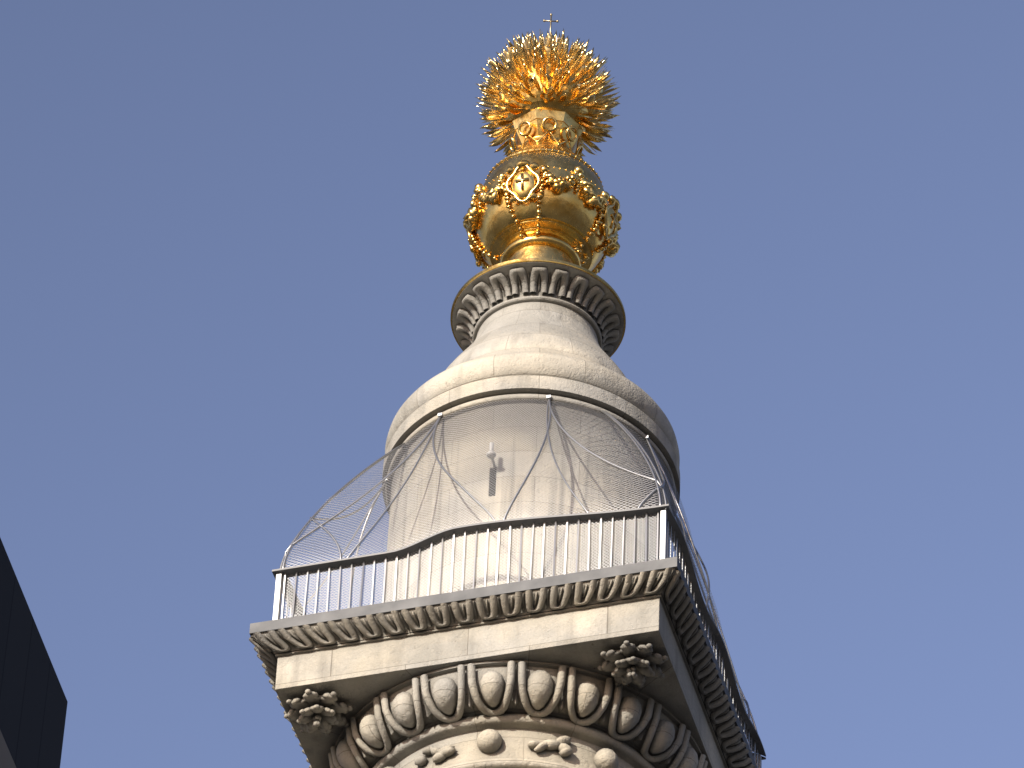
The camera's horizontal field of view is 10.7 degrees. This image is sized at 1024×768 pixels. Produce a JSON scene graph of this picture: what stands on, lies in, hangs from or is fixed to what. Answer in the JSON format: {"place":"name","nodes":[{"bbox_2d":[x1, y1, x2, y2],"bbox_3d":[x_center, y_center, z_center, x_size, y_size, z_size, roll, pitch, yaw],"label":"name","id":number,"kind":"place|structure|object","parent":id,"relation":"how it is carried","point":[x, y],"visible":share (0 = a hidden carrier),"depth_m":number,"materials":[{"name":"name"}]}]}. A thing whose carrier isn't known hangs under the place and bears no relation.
{"place":"outdoors","nodes":[
{"label":"outdoors","id":0,"kind":"place"},
{"bbox_2d":[0,730,15,767],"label":"office block","id":1,"kind":"structure","parent":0,"point":[6,760],"depth_m":46.72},
{"bbox_2d":[0,538,67,767],"bbox_3d":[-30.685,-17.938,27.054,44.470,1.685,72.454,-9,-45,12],"label":"dark office block","id":2,"kind":"structure","parent":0,"point":[33,705],"depth_m":47.67,"materials":[{"name":"black glass"}]},
{"bbox_2d":[385,729,617,767],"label":"carved ornaments","id":3,"kind":"object","parent":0,"point":[489,741],"visible":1,"depth_m":70.83},
{"bbox_2d":[0,0,1023,767],"label":"sky","id":4,"kind":"structure","parent":0,"point":[234,244],"materials":[{"name":"blue"}]},
{"bbox_3d":[-0.561,19.184,59.811,5.840,35.350,5.840,-9,-45,12],"label":"monument","id":5,"kind":"object","parent":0,"visible":0},
{"bbox_2d":[329,660,700,767],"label":"column capital","id":6,"kind":"object","parent":5,"relation":"on","point":[519,728],"visible":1,"depth_m":71.07,"materials":[{"name":"beige stone"}]},
{"bbox_2d":[275,594,727,767],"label":"abacus","id":7,"kind":"object","parent":6,"relation":"on","point":[358,676],"visible":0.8,"depth_m":71.39,"materials":[{"name":"beige stone"}]},
{"bbox_2d":[283,640,667,735],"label":"carved flowers","id":8,"kind":"object","parent":7,"relation":"attached to","point":[626,664],"visible":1,"depth_m":71.15,"materials":[{"name":"grey stone"}]},
{"bbox_2d":[249,567,754,767],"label":"carved leaf molding","id":9,"kind":"structure","parent":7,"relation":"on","point":[521,612],"depth_m":71.51,"materials":[{"name":"grey stone"}]},
{"bbox_2d":[249,557,756,767],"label":"slab","id":10,"kind":"structure","parent":6,"relation":"on","point":[474,593],"depth_m":71.55,"materials":[{"name":"beige stone"}]},
{"bbox_2d":[273,510,761,767],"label":"railing balusters","id":11,"kind":"object","parent":10,"relation":"on","point":[664,533],"visible":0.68,"depth_m":72.25,"materials":[{"name":"grey metal"}]},
{"bbox_2d":[272,504,765,759],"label":"handrail","id":12,"kind":"object","parent":11,"relation":"on","point":[424,543],"visible":0.66,"depth_m":72.68,"materials":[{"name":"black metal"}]},
{"bbox_2d":[280,399,755,761],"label":"wire mesh","id":13,"kind":"object","parent":10,"relation":"on","point":[356,575],"visible":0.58,"depth_m":73.22,"materials":[{"name":"grey metal"}]},
{"bbox_2d":[280,395,757,753],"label":"cage frame","id":14,"kind":"object","parent":10,"relation":"on","point":[624,429],"visible":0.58,"depth_m":74.12,"materials":[{"name":"grey metal"}]},
{"bbox_2d":[382,262,679,601],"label":"stone drum","id":15,"kind":"object","parent":10,"relation":"on","point":[532,346],"visible":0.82,"depth_m":75.05,"materials":[{"name":"beige stone"}]},
{"bbox_2d":[486,442,495,467],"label":"drum lamp","id":16,"kind":"object","parent":15,"relation":"attached to","point":[492,454],"visible":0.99,"depth_m":74.15,"materials":[{"name":"white metal"}]},
{"bbox_2d":[456,267,619,354],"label":"collar leaves","id":17,"kind":"object","parent":15,"relation":"attached to","point":[584,297],"visible":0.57,"depth_m":78.11,"materials":[{"name":"stone"}]},
{"bbox_2d":[450,258,625,356],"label":"circular cornice","id":18,"kind":"structure","parent":15,"relation":"on","point":[585,270],"depth_m":78.07,"materials":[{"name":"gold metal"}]},
{"bbox_2d":[474,59,608,270],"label":"urn","id":19,"kind":"object","parent":18,"relation":"on","point":[566,222],"visible":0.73,"depth_m":79.57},
{"bbox_2d":[463,116,621,273],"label":"urn garlands","id":20,"kind":"object","parent":19,"relation":"attached to","point":[525,185],"visible":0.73,"depth_m":79.46,"materials":[{"name":"gold metal"}]},
{"bbox_2d":[474,28,620,158],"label":"flames","id":21,"kind":"object","parent":19,"relation":"on","point":[520,55],"visible":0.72,"depth_m":81.45,"materials":[{"name":"gold metal"}]},
{"bbox_2d":[540,13,558,42],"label":"cross","id":22,"kind":"object","parent":21,"relation":"on","point":[551,20],"visible":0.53,"depth_m":83.11,"materials":[{"name":"metal"}]},
{"bbox_2d":[328,660,707,767],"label":"egg ornaments","id":23,"kind":"object","parent":6,"relation":"on","point":[536,690],"visible":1,"depth_m":71.12}
]}

